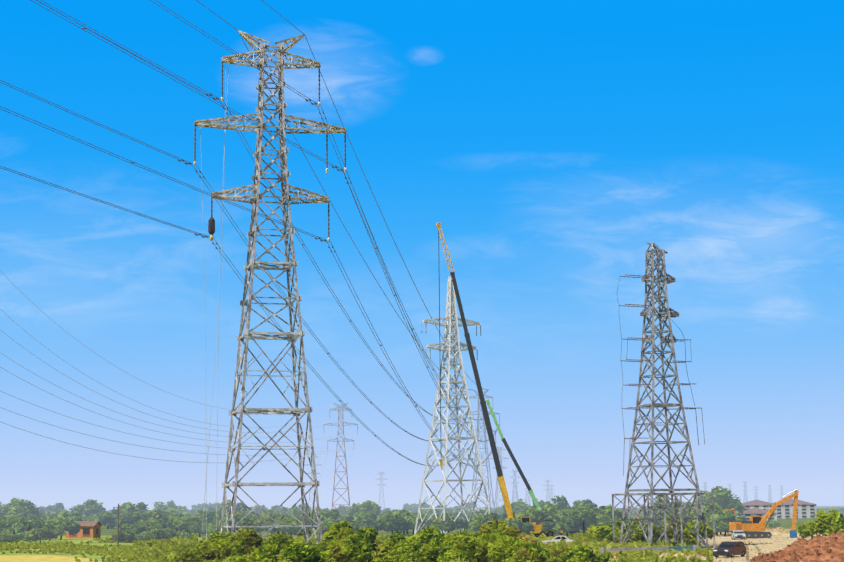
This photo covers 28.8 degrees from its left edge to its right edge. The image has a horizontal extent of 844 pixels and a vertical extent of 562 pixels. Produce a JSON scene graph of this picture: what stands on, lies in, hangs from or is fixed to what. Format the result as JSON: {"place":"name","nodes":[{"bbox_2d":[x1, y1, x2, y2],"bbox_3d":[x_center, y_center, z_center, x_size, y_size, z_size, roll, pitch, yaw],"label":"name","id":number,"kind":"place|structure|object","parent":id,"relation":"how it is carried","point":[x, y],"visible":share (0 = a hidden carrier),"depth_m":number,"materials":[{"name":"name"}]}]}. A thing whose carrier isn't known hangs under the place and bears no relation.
{"place":"outdoors","nodes":[
{"label":"outdoors","id":0,"kind":"place"},
{"bbox_2d":[0,555,98,561],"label":"bare earth","id":1,"kind":"structure","parent":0,"point":[30,558],"depth_m":191.24,"materials":[{"name":"beige soil"}]},
{"bbox_2d":[66,521,102,537],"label":"brick house","id":2,"kind":"structure","parent":0,"point":[90,529],"depth_m":340.10,"materials":[{"name":"brick"}]},
{"bbox_2d":[0,535,205,561],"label":"field","id":3,"kind":"structure","parent":0,"point":[84,540],"depth_m":271.08,"materials":[{"name":"green plant"}]},
{"bbox_2d":[113,504,123,546],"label":"wooden utility pole","id":4,"kind":"object","parent":3,"relation":"on","point":[118,507],"visible":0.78,"depth_m":238.21,"materials":[{"name":"grey wood"}]},
{"bbox_2d":[0,0,843,510],"label":"sky","id":5,"kind":"structure","parent":0,"point":[548,142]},
{"bbox_2d":[15,505,843,548],"bbox_3d":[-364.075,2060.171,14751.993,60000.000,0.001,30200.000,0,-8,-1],"label":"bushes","id":6,"kind":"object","parent":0,"point":[784,523],"depth_m":433.19,"materials":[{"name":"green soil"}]},
{"bbox_2d":[193,30,346,545],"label":"pylon","id":7,"kind":"object","parent":6,"relation":"on","point":[287,198],"visible":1,"depth_m":156.43,"materials":[{"name":"metal"}]},
{"bbox_2d":[208,217,214,240],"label":"insulator","id":8,"kind":"object","parent":7,"relation":"attached to","point":[211,226],"visible":0.85,"depth_m":154.86,"materials":[{"name":"grey"}]},
{"bbox_2d":[200,65,228,539],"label":"pulling ropes","id":9,"kind":"object","parent":7,"relation":"attached to","point":[217,322],"visible":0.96,"depth_m":154.09,"materials":[{"name":"grey fabric"}]},
{"bbox_2d":[304,453,320,507],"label":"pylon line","id":10,"kind":"object","parent":6,"relation":"on","point":[312,478],"visible":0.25,"depth_m":1279.13,"materials":[{"name":"grey metal"}]},
{"bbox_2d":[324,403,357,513],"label":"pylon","id":11,"kind":"object","parent":6,"relation":"on","point":[334,488],"visible":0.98,"depth_m":685.95,"materials":[{"name":"grey metal"}]},
{"bbox_2d":[0,532,714,561],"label":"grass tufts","id":12,"kind":"object","parent":6,"relation":"on","point":[170,547],"visible":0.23,"depth_m":215.38,"materials":[{"name":"green plant"}]},
{"bbox_2d":[375,471,387,507],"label":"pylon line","id":13,"kind":"object","parent":6,"relation":"on","point":[380,473],"visible":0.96,"depth_m":1982.68,"materials":[{"name":"grey metal"}]},
{"bbox_2d":[0,486,780,541],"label":"tree foliage","id":14,"kind":"object","parent":6,"relation":"on","point":[140,519],"visible":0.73,"depth_m":339.53,"materials":[{"name":"green plant"}]},
{"bbox_2d":[9,506,817,561],"bbox_3d":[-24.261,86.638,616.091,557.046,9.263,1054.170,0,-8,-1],"label":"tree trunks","id":15,"kind":"object","parent":6,"relation":"on","point":[392,533],"visible":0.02,"depth_m":325.08,"materials":[{"name":"plant"}]},
{"bbox_2d":[1,500,843,516],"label":"distant trees","id":16,"kind":"object","parent":6,"relation":"on","point":[212,507],"visible":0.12,"depth_m":828.53,"materials":[{"name":"green plant"}]},
{"bbox_2d":[414,277,489,533],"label":"white pylon","id":17,"kind":"object","parent":6,"relation":"on","point":[451,305],"visible":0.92,"depth_m":329.13,"materials":[{"name":"metal"}]},
{"bbox_2d":[467,390,499,512],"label":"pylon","id":18,"kind":"object","parent":6,"relation":"on","point":[485,446],"visible":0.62,"depth_m":668.07,"materials":[{"name":"grey metal"}]},
{"bbox_2d":[0,0,499,466],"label":"power lines","id":19,"kind":"object","parent":18,"relation":"hanging from","point":[333,167],"visible":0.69,"depth_m":168.27,"materials":[{"name":"grey"}]},
{"bbox_2d":[0,274,531,496],"bbox_3d":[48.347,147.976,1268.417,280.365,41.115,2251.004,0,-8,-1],"label":"conductors","id":20,"kind":"object","parent":18,"relation":"attached to","point":[511,468],"visible":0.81,"depth_m":295.70,"materials":[{"name":"grey"}]},
{"bbox_2d":[155,507,843,561],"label":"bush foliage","id":21,"kind":"object","parent":6,"relation":"on","point":[497,541],"visible":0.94,"depth_m":126.43,"materials":[{"name":"green plant"}]},
{"bbox_2d":[436,222,562,536],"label":"mobile crane","id":22,"kind":"object","parent":6,"relation":"on","point":[538,531],"visible":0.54,"depth_m":295.05,"materials":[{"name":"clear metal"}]},
{"bbox_2d":[490,446,509,506],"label":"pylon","id":23,"kind":"object","parent":6,"relation":"on","point":[497,482],"visible":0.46,"depth_m":1213.77,"materials":[{"name":"grey metal"}]},
{"bbox_2d":[486,400,540,509],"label":"crane boom","id":24,"kind":"object","parent":6,"relation":"on","point":[533,497],"visible":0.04,"depth_m":415.15,"materials":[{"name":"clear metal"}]},
{"bbox_2d":[510,469,520,502],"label":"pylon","id":25,"kind":"object","parent":6,"relation":"on","point":[516,492],"visible":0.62,"depth_m":1788.84,"materials":[{"name":"grey metal"}]},
{"bbox_2d":[524,479,531,505],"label":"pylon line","id":26,"kind":"object","parent":6,"relation":"on","point":[528,499],"visible":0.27,"depth_m":2382.50,"materials":[{"name":"grey metal"}]},
{"bbox_2d":[542,480,553,502],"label":"distant pylon","id":27,"kind":"object","parent":6,"relation":"on","point":[548,485],"visible":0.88,"depth_m":2285.61,"materials":[{"name":"grey metal"}]},
{"bbox_2d":[549,486,554,502],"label":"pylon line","id":28,"kind":"object","parent":6,"relation":"on","point":[551,495],"visible":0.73,"depth_m":2981.00,"materials":[{"name":"grey metal"}]},
{"bbox_2d":[612,242,714,547],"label":"transmission tower","id":29,"kind":"structure","parent":6,"relation":"on","point":[668,310],"depth_m":215.52,"materials":[{"name":"grey metal"}]},
{"bbox_2d":[617,279,704,475],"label":"jumper cables","id":30,"kind":"object","parent":29,"relation":"attached to","point":[622,388],"visible":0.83,"depth_m":215.62,"materials":[{"name":"grey metal"}]},
{"bbox_2d":[702,482,708,490],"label":"distant pylon","id":31,"kind":"object","parent":6,"relation":"on","point":[705,486],"visible":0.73,"depth_m":2391.08,"materials":[{"name":"grey metal"}]},
{"bbox_2d":[742,481,747,502],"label":"distant pylon","id":32,"kind":"object","parent":6,"relation":"on","point":[746,497],"visible":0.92,"depth_m":2591.07,"materials":[{"name":"grey metal"}]},
{"bbox_2d":[699,536,802,561],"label":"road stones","id":33,"kind":"object","parent":6,"relation":"on","point":[754,549],"visible":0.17,"depth_m":203.66,"materials":[{"name":"beige stone"}]},
{"bbox_2d":[753,486,757,499],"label":"distant pylon","id":34,"kind":"object","parent":6,"relation":"on","point":[756,494],"visible":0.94,"depth_m":3189.76,"materials":[{"name":"grey metal"}]},
{"bbox_2d":[768,484,772,502],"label":"distant pylon","id":35,"kind":"object","parent":6,"relation":"on","point":[769,496],"visible":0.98,"depth_m":2790.75,"materials":[{"name":"grey metal"}]},
{"bbox_2d":[780,485,783,499],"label":"distant pylon","id":36,"kind":"object","parent":6,"relation":"on","point":[781,489],"visible":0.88,"depth_m":2991.19,"materials":[{"name":"grey metal"}]},
{"bbox_2d":[758,531,843,554],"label":"dirt mound","id":37,"kind":"object","parent":6,"relation":"on","point":[798,546],"visible":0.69,"depth_m":171.03,"materials":[{"name":"brown soil"}]},
{"label":"dirt patch by the crane","id":38,"kind":"object","parent":6,"relation":"on","visible":0},
{"bbox_2d":[543,536,574,542],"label":"white car","id":39,"kind":"object","parent":38,"relation":"on","point":[557,538],"visible":0.35,"depth_m":226.65,"materials":[{"name":"white paint"}]},
{"bbox_2d":[709,547,782,561],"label":"dirt road","id":40,"kind":"structure","parent":0,"point":[738,558],"depth_m":181.21,"materials":[{"name":"beige soil"}]},
{"bbox_2d":[713,541,745,557],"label":"dark suv","id":41,"kind":"object","parent":40,"relation":"on","point":[731,549],"visible":0.98,"depth_m":171.85,"materials":[{"name":"grey paint"}]},
{"bbox_2d":[744,542,748,559],"bbox_3d":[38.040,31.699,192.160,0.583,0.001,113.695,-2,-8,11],"label":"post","id":42,"kind":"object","parent":40,"relation":"on","point":[747,554],"visible":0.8,"depth_m":184.95,"materials":[{"name":"beige wood"}]},
{"bbox_2d":[742,500,769,509],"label":"building","id":43,"kind":"structure","parent":0,"point":[759,504],"depth_m":717.36,"materials":[{"name":"red tile"}]},
{"bbox_2d":[736,508,776,520],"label":"building","id":44,"kind":"structure","parent":0,"point":[754,512],"depth_m":596.89,"materials":[{"name":"red tile"}]},
{"bbox_2d":[700,532,827,547],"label":"dirt yard","id":45,"kind":"structure","parent":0,"point":[776,543],"depth_m":253.13,"materials":[{"name":"beige soil"}]},
{"bbox_2d":[731,530,745,539],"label":"silver car","id":46,"kind":"object","parent":45,"relation":"on","point":[738,534],"visible":0.98,"depth_m":261.96,"materials":[{"name":"grey paint"}]},
{"bbox_2d":[729,489,798,538],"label":"excavator","id":47,"kind":"object","parent":45,"relation":"on","point":[754,527],"visible":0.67,"depth_m":271.84,"materials":[{"name":"orange metal"}]},
{"bbox_2d":[727,527,821,535],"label":"soil mound","id":48,"kind":"object","parent":45,"relation":"on","point":[780,531],"visible":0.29,"depth_m":294.38,"materials":[{"name":"beige soil"}]},
{"bbox_2d":[766,499,816,518],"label":"building","id":49,"kind":"structure","parent":0,"point":[784,510],"depth_m":687.04,"materials":[{"name":"white concrete"}]},
{"label":"dirt verge","id":50,"kind":"object","parent":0,"visible":0},
{"bbox_2d":[600,545,697,553],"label":"concrete site wall","id":51,"kind":"structure","parent":50,"relation":"on","point":[659,549],"depth_m":176.29,"materials":[{"name":"grey concrete"}]},
{"label":"red soil spread","id":52,"kind":"object","parent":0,"visible":0},
{"bbox_2d":[750,551,816,561],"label":"dirt mound","id":53,"kind":"object","parent":52,"relation":"on","point":[782,556],"visible":0.96,"depth_m":154.93,"materials":[{"name":"brown soil"}]},
{"bbox_2d":[800,542,843,561],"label":"dirt mound","id":54,"kind":"object","parent":52,"relation":"on","point":[827,552],"visible":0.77,"depth_m":155.48,"materials":[{"name":"brown soil"}]},
{"label":"field verge","id":55,"kind":"structure","parent":0,"visible":0},
{"bbox_2d":[659,553,722,561],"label":"tan soil mound","id":56,"kind":"object","parent":55,"relation":"on","point":[685,556],"visible":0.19,"depth_m":157.44,"materials":[{"name":"beige soil"}]}
]}

